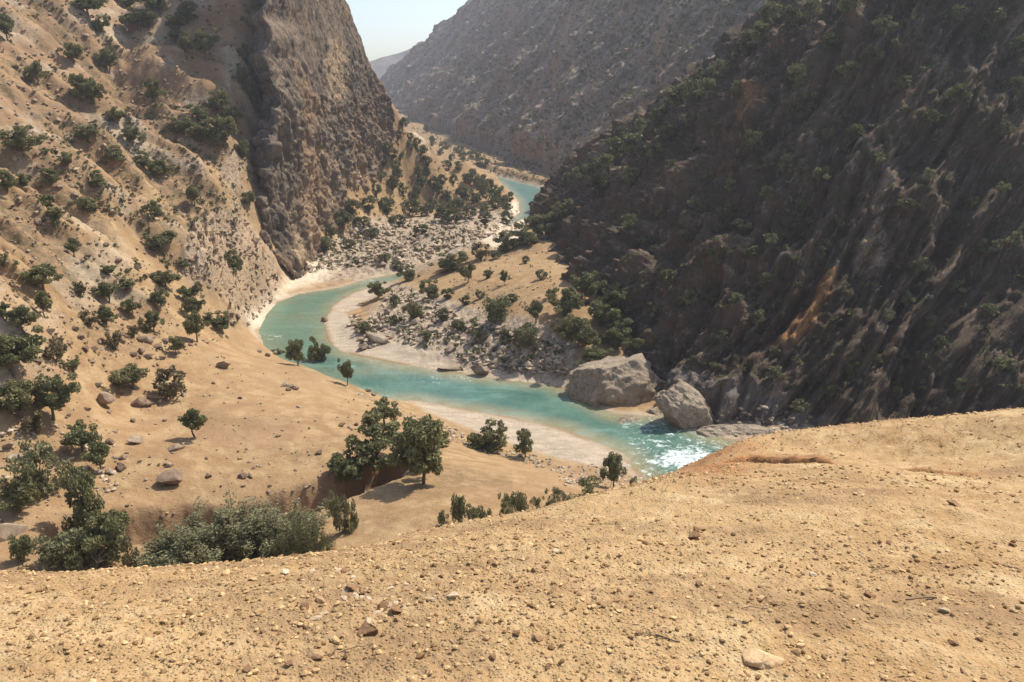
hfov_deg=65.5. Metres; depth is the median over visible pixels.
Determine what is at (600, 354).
bush
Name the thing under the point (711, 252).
shrub
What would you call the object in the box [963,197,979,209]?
shrub
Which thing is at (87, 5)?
oak tree
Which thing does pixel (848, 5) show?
shrub
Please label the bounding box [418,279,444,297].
bush
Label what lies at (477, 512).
willow bush
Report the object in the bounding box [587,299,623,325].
bush
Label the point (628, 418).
river rock
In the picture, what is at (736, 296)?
shrub
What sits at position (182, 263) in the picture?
bush
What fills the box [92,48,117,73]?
oak tree
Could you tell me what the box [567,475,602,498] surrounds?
willow bush
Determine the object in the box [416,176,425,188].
shrub
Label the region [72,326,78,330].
boulder
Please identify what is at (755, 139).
shrub
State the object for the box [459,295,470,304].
shrub
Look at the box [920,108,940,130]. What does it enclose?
shrub
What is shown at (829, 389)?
shrub
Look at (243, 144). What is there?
bush
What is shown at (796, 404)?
shrub
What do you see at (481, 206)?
shrub
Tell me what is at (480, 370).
boulder
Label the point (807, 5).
shrub
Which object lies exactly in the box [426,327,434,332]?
boulder
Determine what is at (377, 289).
bush
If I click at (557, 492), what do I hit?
willow bush
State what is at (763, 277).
shrub
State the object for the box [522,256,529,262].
shrub
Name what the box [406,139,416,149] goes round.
shrub
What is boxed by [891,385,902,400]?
shrub
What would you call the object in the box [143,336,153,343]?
boulder
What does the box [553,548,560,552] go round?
stone
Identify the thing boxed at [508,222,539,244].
bush
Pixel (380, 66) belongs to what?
distant hills
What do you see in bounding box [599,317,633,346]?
bush
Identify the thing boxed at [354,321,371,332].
bush
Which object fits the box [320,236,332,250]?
shrub
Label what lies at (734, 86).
shrub
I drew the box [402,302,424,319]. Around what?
bush
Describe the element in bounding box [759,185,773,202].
shrub
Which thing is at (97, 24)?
bush
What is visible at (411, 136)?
shrub
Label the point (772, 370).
shrub
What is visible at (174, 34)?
bush
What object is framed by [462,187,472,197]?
shrub
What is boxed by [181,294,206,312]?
oak tree
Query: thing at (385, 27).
sky
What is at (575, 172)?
shrub
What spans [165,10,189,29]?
bush
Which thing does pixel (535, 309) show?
oak tree
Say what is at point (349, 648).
dry stick
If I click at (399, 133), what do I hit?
shrub
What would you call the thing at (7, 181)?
oak tree
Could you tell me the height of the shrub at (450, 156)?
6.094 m
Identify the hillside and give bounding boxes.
[0,408,1023,681]
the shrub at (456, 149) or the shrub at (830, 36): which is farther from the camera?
the shrub at (456, 149)
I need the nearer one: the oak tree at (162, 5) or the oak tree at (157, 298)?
the oak tree at (157, 298)
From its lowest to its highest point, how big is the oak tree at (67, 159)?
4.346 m
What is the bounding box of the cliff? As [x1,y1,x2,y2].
[246,0,400,279]
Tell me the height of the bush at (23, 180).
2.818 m
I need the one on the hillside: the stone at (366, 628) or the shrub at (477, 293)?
the stone at (366, 628)
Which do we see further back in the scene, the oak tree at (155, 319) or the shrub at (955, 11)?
the shrub at (955, 11)
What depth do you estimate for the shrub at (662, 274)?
166.82 m
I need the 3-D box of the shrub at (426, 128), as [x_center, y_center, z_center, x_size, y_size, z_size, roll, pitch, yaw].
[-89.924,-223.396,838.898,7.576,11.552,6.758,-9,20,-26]
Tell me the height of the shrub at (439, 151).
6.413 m
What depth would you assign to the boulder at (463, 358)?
177.25 m
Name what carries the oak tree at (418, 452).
on the ground at (390, 500)
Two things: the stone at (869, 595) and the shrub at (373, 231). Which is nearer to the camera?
the stone at (869, 595)
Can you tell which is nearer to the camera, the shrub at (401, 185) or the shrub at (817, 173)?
the shrub at (817, 173)
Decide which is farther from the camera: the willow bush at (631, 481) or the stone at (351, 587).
the willow bush at (631, 481)
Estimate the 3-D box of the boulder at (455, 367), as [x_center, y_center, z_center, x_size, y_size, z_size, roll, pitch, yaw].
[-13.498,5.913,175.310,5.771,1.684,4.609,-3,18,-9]
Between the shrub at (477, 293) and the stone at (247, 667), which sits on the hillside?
the stone at (247, 667)
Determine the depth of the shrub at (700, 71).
218.60 m
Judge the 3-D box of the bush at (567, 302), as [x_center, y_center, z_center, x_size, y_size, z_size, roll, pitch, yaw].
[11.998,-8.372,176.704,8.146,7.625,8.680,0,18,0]
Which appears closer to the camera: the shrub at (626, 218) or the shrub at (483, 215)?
the shrub at (626, 218)
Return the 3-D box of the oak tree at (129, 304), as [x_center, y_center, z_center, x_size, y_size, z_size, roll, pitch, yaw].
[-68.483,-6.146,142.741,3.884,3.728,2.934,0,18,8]
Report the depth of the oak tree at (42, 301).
117.55 m
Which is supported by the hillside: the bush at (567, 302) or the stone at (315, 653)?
the stone at (315, 653)
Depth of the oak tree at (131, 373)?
121.87 m
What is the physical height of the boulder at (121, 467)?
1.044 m
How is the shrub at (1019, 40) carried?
on the mountain at (585, 237)
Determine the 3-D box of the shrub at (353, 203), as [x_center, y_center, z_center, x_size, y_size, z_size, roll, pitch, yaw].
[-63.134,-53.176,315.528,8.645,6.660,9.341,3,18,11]
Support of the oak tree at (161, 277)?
on the ground at (390, 500)
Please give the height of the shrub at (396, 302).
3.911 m
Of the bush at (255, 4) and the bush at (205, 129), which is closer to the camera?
the bush at (205, 129)
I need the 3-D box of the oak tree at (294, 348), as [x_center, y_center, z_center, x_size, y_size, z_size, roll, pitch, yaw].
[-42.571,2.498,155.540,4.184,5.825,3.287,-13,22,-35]
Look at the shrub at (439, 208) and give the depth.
352.16 m
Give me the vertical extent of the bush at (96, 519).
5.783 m
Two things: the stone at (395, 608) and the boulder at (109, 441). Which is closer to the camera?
the stone at (395, 608)
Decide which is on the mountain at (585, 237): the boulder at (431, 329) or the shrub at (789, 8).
the shrub at (789, 8)
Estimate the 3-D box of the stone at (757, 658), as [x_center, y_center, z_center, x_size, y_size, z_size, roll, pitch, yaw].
[0.858,1.096,2.748,0.107,0.052,0.133,-15,23,-38]
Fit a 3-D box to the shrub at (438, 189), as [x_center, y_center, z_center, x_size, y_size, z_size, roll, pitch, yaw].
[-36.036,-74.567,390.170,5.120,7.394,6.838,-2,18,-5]
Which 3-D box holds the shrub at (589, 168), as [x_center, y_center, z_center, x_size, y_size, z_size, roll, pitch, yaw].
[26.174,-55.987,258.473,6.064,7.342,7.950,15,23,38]
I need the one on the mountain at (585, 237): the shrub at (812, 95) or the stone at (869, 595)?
the shrub at (812, 95)
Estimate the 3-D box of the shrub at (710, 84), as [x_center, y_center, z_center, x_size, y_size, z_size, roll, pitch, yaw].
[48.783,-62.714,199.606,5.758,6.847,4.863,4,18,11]
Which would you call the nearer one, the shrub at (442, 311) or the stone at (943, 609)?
the stone at (943, 609)
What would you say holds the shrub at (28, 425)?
on the ground at (390, 500)
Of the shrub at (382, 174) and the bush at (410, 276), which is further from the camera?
the shrub at (382, 174)
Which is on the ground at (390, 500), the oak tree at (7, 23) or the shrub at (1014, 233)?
the oak tree at (7, 23)
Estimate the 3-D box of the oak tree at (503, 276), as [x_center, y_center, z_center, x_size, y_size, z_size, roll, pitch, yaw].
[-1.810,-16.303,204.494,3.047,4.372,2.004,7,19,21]
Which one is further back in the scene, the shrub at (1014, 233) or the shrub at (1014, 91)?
the shrub at (1014, 91)
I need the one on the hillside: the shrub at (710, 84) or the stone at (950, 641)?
the stone at (950, 641)
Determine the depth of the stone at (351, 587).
3.30 m
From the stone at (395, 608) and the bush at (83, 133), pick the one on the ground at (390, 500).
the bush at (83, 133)
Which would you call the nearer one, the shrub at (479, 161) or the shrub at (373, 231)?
the shrub at (373, 231)
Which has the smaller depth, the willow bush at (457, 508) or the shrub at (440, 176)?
the willow bush at (457, 508)
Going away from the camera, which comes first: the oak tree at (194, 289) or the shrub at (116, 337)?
the shrub at (116, 337)
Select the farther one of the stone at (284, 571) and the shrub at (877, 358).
the shrub at (877, 358)
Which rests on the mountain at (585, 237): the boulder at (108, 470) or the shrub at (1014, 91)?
the shrub at (1014, 91)
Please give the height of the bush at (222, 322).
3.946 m
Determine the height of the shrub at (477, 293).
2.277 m
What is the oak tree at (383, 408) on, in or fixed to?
on the ground at (390, 500)
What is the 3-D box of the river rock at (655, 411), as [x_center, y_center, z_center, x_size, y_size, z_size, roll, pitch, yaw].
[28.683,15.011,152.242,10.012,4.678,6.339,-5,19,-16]
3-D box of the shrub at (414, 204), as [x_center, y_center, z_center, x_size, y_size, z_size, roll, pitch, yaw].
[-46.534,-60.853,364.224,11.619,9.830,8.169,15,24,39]
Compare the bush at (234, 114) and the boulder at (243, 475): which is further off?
the bush at (234, 114)
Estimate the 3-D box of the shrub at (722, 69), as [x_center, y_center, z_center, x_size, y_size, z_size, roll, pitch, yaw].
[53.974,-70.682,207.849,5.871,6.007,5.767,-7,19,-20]
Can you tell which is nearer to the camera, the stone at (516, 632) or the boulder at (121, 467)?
the stone at (516, 632)
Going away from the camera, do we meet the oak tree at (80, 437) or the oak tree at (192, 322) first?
the oak tree at (80, 437)
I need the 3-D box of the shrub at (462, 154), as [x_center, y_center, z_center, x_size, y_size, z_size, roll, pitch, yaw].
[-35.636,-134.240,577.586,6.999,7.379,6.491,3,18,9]
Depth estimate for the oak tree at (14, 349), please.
103.36 m
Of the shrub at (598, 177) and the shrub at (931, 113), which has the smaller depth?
the shrub at (931, 113)
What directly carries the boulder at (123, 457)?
on the ground at (390, 500)
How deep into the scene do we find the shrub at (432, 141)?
650.23 m
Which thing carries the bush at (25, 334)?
on the ground at (390, 500)
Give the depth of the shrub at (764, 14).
193.76 m
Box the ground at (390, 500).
[0,0,815,571]
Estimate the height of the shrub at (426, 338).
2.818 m
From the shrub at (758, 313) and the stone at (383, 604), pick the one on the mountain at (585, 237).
the shrub at (758, 313)
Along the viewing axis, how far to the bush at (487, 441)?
131.08 m
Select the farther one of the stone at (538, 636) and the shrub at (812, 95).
the shrub at (812, 95)
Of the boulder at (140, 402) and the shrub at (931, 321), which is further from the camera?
the shrub at (931, 321)
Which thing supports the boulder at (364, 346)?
on the ground at (390, 500)
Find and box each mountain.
[378,0,766,174]
[528,0,1023,426]
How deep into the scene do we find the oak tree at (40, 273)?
123.47 m
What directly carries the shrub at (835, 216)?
on the mountain at (585, 237)
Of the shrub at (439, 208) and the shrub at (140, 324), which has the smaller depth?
the shrub at (140, 324)
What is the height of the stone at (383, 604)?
0.029 m
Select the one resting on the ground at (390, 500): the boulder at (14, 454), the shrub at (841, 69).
the boulder at (14, 454)
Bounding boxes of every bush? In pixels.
[0,124,48,154]
[0,474,40,512]
[1,438,73,499]
[6,533,35,561]
[13,173,32,185]
[22,332,42,345]
[28,527,88,569]
[33,194,55,206]
[45,206,66,218]
[58,360,71,367]
[63,516,130,571]
[68,196,99,213]
[72,508,130,552]
[73,125,99,138]
[89,169,105,186]
[90,14,110,31]
[100,265,117,274]
[102,144,123,160]
[117,0,141,6]
[118,278,135,288]
[134,150,153,164]
[142,234,170,253]
[144,199,162,218]
[146,162,163,175]
[153,159,175,175]
[161,230,177,242]
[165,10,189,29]
[165,116,197,132]
[167,29,180,41]
[178,257,190,266]
[184,104,208,119]
[184,119,218,142]
[199,115,237,145]
[202,89,228,108]
[205,310,237,328]
[222,105,243,123]
[223,249,243,272]
[231,66,248,85]
[233,139,248,159]
[236,42,252,63]
[239,8,252,25]
[240,191,256,204]
[241,79,258,103]
[249,0,260,9]
[270,348,285,354]
[325,490,358,533]
[326,449,363,483]
[340,410,400,476]
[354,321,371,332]
[367,281,391,297]
[380,417,449,465]
[396,264,420,280]
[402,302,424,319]
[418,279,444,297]
[428,250,468,269]
[436,509,448,526]
[450,493,465,522]
[463,503,491,519]
[466,418,508,452]
[481,295,510,322]
[492,230,515,251]
[497,492,512,514]
[507,490,528,513]
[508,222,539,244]
[512,322,538,348]
[523,213,555,237]
[529,496,543,508]
[541,205,559,226]
[544,486,567,505]
[548,286,583,317]
[550,318,577,341]
[554,198,577,218]
[562,313,600,346]
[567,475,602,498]
[569,270,608,298]
[577,345,598,364]
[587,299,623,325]
[588,348,618,361]
[597,281,627,305]
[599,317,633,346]
[622,337,644,351]
[629,476,637,484]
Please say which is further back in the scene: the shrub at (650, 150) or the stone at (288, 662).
the shrub at (650, 150)
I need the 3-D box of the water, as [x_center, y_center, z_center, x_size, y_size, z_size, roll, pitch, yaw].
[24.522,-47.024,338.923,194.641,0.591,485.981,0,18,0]
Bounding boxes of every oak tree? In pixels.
[0,13,14,41]
[0,169,17,191]
[0,301,10,320]
[0,325,47,377]
[0,378,47,418]
[2,305,40,331]
[18,263,63,290]
[22,60,46,85]
[30,371,81,420]
[33,289,52,318]
[38,167,61,187]
[57,41,83,64]
[57,151,72,169]
[59,418,103,452]
[59,464,104,533]
[63,237,79,256]
[67,73,89,102]
[68,0,108,17]
[68,355,80,371]
[79,441,109,469]
[82,77,107,103]
[90,281,117,303]
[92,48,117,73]
[96,304,117,326]
[105,106,127,123]
[108,363,149,389]
[118,7,158,32]
[119,298,141,314]
[120,125,146,145]
[141,0,169,15]
[143,76,166,104]
[144,310,164,330]
[149,270,180,286]
[149,287,169,310]
[163,336,184,354]
[174,0,198,24]
[175,281,202,299]
[176,31,194,59]
[177,408,207,437]
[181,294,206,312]
[181,309,205,341]
[184,184,200,206]
[193,27,220,59]
[284,339,305,365]
[307,336,331,360]
[337,358,353,384]
[368,396,401,424]
[385,414,443,483]
[456,260,475,282]
[500,269,509,284]
[513,428,533,456]
[524,300,543,323]
[599,451,627,487]
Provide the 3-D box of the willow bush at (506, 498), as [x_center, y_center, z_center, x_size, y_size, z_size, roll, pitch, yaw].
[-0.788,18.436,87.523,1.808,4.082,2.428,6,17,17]
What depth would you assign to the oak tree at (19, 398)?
99.19 m
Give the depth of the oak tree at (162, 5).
272.43 m
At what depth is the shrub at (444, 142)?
641.82 m
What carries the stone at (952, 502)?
on the hillside
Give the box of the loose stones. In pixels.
[0,0,560,529]
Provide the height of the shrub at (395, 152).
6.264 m
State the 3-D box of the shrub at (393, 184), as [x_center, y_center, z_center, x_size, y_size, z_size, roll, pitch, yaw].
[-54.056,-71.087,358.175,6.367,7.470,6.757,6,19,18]
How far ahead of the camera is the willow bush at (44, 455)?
91.99 m
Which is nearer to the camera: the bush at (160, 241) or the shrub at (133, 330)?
the shrub at (133, 330)
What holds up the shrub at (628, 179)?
on the mountain at (585, 237)
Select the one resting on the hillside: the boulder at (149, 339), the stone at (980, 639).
the stone at (980, 639)
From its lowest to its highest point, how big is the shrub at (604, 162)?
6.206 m
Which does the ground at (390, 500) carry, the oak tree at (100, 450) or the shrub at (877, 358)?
the oak tree at (100, 450)
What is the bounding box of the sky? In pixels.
[346,0,467,61]
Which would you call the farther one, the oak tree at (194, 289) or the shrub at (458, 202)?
the shrub at (458, 202)
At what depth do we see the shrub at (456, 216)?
348.79 m
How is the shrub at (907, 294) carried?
on the mountain at (585, 237)
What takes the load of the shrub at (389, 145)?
on the cliff
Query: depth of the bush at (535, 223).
251.74 m
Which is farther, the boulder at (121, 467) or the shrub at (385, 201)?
the shrub at (385, 201)
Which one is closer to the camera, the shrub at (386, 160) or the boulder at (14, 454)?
the boulder at (14, 454)
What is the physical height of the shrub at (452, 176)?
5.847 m
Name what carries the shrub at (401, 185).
on the ground at (390, 500)
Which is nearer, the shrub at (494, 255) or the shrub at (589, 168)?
the shrub at (494, 255)
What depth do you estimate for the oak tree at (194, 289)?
158.57 m
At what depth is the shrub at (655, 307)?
167.36 m
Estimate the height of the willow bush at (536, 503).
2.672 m
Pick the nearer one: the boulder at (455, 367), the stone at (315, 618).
the stone at (315, 618)
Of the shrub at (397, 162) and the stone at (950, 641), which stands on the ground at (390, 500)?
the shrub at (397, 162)
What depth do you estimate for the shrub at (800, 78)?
172.14 m
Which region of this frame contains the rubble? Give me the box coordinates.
[0,187,819,500]
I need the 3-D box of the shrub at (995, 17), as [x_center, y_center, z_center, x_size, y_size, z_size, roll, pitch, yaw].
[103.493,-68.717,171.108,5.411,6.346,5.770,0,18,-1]
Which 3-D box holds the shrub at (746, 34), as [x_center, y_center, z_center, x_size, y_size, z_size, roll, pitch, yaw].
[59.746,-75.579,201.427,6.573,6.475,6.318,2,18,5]
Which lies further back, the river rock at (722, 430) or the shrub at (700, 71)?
the shrub at (700, 71)
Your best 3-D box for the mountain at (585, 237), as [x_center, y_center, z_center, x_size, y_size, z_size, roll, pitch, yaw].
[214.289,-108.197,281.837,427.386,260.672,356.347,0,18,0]
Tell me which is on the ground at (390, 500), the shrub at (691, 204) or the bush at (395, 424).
the bush at (395, 424)
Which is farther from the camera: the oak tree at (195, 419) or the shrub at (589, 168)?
the shrub at (589, 168)
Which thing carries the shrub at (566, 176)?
on the mountain at (585, 237)
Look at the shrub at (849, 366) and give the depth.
146.43 m
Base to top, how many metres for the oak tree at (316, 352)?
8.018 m
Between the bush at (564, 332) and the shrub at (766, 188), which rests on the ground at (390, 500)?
the bush at (564, 332)
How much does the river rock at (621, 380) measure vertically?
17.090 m
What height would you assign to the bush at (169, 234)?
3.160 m
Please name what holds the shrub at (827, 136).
on the mountain at (585, 237)
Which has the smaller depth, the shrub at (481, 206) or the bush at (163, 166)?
the bush at (163, 166)
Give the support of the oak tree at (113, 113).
on the ground at (390, 500)
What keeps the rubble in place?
on the ground at (390, 500)
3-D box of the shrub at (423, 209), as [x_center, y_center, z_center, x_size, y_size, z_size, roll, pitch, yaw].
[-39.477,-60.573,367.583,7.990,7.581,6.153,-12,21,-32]
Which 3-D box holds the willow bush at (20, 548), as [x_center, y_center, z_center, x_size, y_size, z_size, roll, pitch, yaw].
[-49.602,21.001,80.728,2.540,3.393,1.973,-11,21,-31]
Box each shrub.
[20,410,45,434]
[43,338,64,362]
[52,337,67,352]
[71,281,85,296]
[79,309,98,327]
[105,330,122,350]
[119,533,139,567]
[127,325,138,336]
[137,317,153,331]
[151,365,187,398]
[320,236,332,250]
[325,226,338,237]
[334,210,352,227]
[342,239,356,247]
[344,198,363,213]
[354,216,370,226]
[360,195,376,211]
[367,227,379,236]
[371,184,381,194]
[377,170,386,178]
[378,196,395,213]
[378,253,390,260]
[382,156,389,165]
[383,142,393,152]
[385,175,398,189]
[385,315,398,324]
[387,148,398,160]
[387,214,406,225]
[389,294,400,305]
[390,261,403,269]
[391,159,401,168]
[393,167,403,177]
[396,130,402,140]
[398,183,408,193]
[399,117,406,127]
[399,151,404,160]
[403,198,420,216]
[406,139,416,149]
[407,132,413,138]
[408,190,418,202]
[413,137,420,145]
[413,224,428,233]
[414,185,421,194]
[415,165,422,175]
[416,144,428,153]
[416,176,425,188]
[418,202,433,214]
[420,331,431,341]
[421,155,432,166]
[422,167,430,178]
[423,123,429,132]
[427,175,437,189]
[429,135,434,145]
[429,197,438,206]
[433,181,443,194]
[433,204,451,220]
[433,307,449,319]
[437,148,443,154]
[438,140,452,148]
[438,174,447,183]
[439,190,451,201]
[440,288,454,298]
[441,160,451,169]
[443,207,463,223]
[445,202,456,210]
[448,153,455,160]
[450,174,458,183]
[450,320,465,329]
[452,144,463,152]
[452,198,464,211]
[454,161,462,170]
[455,185,467,197]
[458,151,467,157]
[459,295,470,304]
[461,205,476,217]
[462,172,475,183]
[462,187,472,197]
[467,150,480,159]
[467,192,481,204]
[468,168,476,175]
[471,242,489,259]
[472,174,481,184]
[472,330,488,341]
[475,179,489,194]
[475,290,485,298]
[476,156,489,165]
[476,202,489,211]
[477,211,492,224]
[482,187,498,200]
[482,270,492,277]
[485,178,494,187]
[488,197,501,208]
[491,252,500,258]
[494,185,503,194]
[496,194,508,201]
[499,329,512,341]
[500,201,512,211]
[501,211,513,223]
[505,191,513,200]
[507,293,519,301]
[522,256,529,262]
[535,269,547,279]
[545,289,555,297]
[561,172,570,187]
[572,166,586,181]
[581,157,599,177]
[584,173,609,193]
[598,154,614,173]
[604,136,623,160]
[613,126,629,140]
[621,132,643,155]
[621,165,641,186]
[621,213,637,228]
[634,116,650,138]
[636,235,652,246]
[644,142,662,162]
[649,305,659,322]
[650,105,666,130]
[655,121,679,141]
[658,269,675,284]
[659,86,679,110]
[673,77,705,105]
[674,229,693,242]
[679,112,696,129]
[679,289,698,306]
[686,196,700,209]
[692,67,705,79]
[695,77,717,103]
[704,244,716,258]
[707,58,730,79]
[710,328,728,342]
[716,201,736,221]
[718,244,729,259]
[724,178,735,194]
[725,51,737,71]
[728,292,742,305]
[729,80,744,97]
[731,218,751,231]
[736,28,757,51]
[739,41,754,54]
[743,129,763,149]
[744,245,761,259]
[750,20,768,44]
[752,309,765,328]
[759,1,783,25]
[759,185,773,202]
[759,272,772,285]
[763,233,778,246]
[765,365,783,379]
[778,153,794,173]
[782,4,803,28]
[787,63,807,87]
[788,92,806,116]
[792,254,799,265]
[792,398,809,412]
[793,197,807,210]
[799,89,817,113]
[800,0,824,20]
[812,165,830,182]
[815,239,832,253]
[818,32,839,51]
[821,128,833,141]
[825,384,841,401]
[829,213,844,231]
[835,60,861,79]
[836,0,861,18]
[843,123,866,140]
[844,360,855,374]
[858,45,884,67]
[871,152,885,168]
[872,354,883,365]
[873,17,898,36]
[881,307,895,321]
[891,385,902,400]
[893,74,911,90]
[897,196,918,210]
[901,290,915,305]
[909,259,927,274]
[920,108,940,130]
[921,167,938,182]
[925,313,936,326]
[933,335,949,347]
[938,4,967,27]
[943,83,972,105]
[947,279,966,295]
[953,378,967,391]
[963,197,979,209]
[973,24,992,43]
[976,238,1001,255]
[977,303,999,316]
[983,5,1007,34]
[992,119,1012,137]
[993,356,1016,369]
[995,181,1011,194]
[1003,34,1023,59]
[1004,76,1023,95]
[1006,230,1023,245]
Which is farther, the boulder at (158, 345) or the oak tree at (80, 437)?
the boulder at (158, 345)
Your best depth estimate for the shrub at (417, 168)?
383.04 m
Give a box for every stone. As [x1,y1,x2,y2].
[242,663,251,671]
[281,569,288,574]
[285,659,292,665]
[301,601,308,609]
[307,649,323,658]
[309,615,321,620]
[315,595,324,603]
[345,583,358,590]
[357,622,377,636]
[377,600,388,611]
[391,602,401,612]
[447,591,457,597]
[488,653,495,659]
[512,630,519,635]
[533,632,543,640]
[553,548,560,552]
[636,630,643,635]
[688,531,700,537]
[693,527,705,531]
[742,647,784,669]
[863,591,876,598]
[938,607,950,612]
[946,499,961,506]
[947,639,958,644]
[975,637,983,641]
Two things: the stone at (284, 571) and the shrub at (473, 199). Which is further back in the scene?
the shrub at (473, 199)
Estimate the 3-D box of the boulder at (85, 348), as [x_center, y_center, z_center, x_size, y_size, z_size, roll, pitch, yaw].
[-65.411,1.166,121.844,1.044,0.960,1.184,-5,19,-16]
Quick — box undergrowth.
[0,0,1023,421]
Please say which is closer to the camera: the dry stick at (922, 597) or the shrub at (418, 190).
the dry stick at (922, 597)
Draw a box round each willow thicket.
[115,488,332,566]
[263,508,335,556]
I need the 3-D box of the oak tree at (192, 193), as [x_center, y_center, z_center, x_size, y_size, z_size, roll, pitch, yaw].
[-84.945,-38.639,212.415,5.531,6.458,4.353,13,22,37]
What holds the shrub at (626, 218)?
on the mountain at (585, 237)
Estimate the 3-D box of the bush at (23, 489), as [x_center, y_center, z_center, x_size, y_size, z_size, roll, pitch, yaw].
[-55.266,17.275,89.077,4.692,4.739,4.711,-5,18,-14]
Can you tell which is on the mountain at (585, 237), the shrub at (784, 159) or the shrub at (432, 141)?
the shrub at (784, 159)
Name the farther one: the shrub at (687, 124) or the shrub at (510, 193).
the shrub at (510, 193)
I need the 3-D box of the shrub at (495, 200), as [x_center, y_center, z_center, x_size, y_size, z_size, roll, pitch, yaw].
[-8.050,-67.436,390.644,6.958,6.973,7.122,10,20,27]
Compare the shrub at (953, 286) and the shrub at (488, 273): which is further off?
the shrub at (488, 273)
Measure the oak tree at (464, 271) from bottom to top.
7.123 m
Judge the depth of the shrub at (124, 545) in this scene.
80.46 m
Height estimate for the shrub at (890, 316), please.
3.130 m
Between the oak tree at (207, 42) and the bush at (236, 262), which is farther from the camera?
the oak tree at (207, 42)
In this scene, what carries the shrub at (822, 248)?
on the mountain at (585, 237)
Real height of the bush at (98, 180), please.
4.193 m
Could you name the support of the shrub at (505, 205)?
on the ground at (390, 500)
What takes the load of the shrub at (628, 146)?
on the mountain at (585, 237)
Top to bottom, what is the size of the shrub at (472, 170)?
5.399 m
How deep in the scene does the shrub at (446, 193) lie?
391.44 m
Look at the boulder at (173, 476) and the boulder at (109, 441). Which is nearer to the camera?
the boulder at (173, 476)
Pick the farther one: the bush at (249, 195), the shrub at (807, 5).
the bush at (249, 195)
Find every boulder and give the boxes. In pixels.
[0,523,28,542]
[2,442,14,448]
[6,453,23,460]
[46,328,54,334]
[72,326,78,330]
[82,345,88,351]
[97,392,114,404]
[105,438,113,444]
[105,467,111,473]
[116,388,124,393]
[117,462,126,471]
[118,454,126,459]
[127,436,142,443]
[130,397,146,406]
[136,336,144,340]
[138,347,144,352]
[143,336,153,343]
[143,353,153,358]
[147,395,156,399]
[154,343,161,348]
[155,468,182,484]
[168,444,184,451]
[216,361,230,367]
[238,472,247,478]
[358,344,367,348]
[366,331,388,343]
[398,285,405,290]
[411,317,420,324]
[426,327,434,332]
[438,363,463,370]
[451,329,457,334]
[458,355,468,360]
[470,365,488,374]
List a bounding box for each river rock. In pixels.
[569,353,665,406]
[618,414,639,423]
[645,406,662,415]
[655,378,713,429]
[696,424,773,436]
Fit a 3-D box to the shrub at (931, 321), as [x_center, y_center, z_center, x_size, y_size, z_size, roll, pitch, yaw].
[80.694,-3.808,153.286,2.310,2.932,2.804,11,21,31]
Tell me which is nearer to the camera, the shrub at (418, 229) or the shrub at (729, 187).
the shrub at (729, 187)
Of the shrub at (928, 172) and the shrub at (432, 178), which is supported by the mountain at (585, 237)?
the shrub at (928, 172)
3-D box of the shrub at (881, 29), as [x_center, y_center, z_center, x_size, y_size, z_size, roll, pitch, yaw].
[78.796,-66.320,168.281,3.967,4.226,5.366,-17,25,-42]
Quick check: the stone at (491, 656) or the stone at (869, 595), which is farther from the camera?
the stone at (869, 595)
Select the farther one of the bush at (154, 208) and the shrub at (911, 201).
the bush at (154, 208)
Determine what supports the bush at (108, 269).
on the ground at (390, 500)
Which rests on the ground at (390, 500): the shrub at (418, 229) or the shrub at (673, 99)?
the shrub at (418, 229)
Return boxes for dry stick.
[323,643,372,655]
[635,628,679,642]
[741,594,798,608]
[853,564,925,572]
[906,596,936,599]
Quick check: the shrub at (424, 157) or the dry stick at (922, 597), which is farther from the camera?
the shrub at (424, 157)
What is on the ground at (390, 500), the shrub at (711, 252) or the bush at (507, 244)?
the bush at (507, 244)
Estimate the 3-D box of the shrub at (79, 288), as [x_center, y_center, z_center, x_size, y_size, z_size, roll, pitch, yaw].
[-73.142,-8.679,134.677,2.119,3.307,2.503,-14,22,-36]
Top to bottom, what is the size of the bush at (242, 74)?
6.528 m
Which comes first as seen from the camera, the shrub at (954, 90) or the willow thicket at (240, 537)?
the willow thicket at (240, 537)
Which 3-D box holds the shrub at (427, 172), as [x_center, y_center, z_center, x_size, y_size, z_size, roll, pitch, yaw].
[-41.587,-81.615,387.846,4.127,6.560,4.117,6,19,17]
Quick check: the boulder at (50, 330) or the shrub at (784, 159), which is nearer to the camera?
the boulder at (50, 330)
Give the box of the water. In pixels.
[259,176,735,479]
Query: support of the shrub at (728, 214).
on the mountain at (585, 237)
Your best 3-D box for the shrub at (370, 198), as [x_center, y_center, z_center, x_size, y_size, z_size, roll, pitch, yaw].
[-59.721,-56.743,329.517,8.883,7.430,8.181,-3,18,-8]
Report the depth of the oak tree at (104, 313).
132.33 m
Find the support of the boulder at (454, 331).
on the ground at (390, 500)
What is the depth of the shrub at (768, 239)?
160.58 m
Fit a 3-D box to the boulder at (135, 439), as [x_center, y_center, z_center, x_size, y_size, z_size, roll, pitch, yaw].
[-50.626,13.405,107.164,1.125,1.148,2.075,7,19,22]
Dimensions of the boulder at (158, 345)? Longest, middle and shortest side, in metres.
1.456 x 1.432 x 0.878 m
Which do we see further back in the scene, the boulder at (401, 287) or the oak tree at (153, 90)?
the oak tree at (153, 90)
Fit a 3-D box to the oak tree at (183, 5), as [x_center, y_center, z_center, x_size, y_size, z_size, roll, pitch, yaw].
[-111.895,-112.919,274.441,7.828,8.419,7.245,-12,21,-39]
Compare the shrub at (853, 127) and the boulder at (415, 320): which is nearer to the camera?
the shrub at (853, 127)
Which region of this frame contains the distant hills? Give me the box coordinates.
[370,48,411,78]

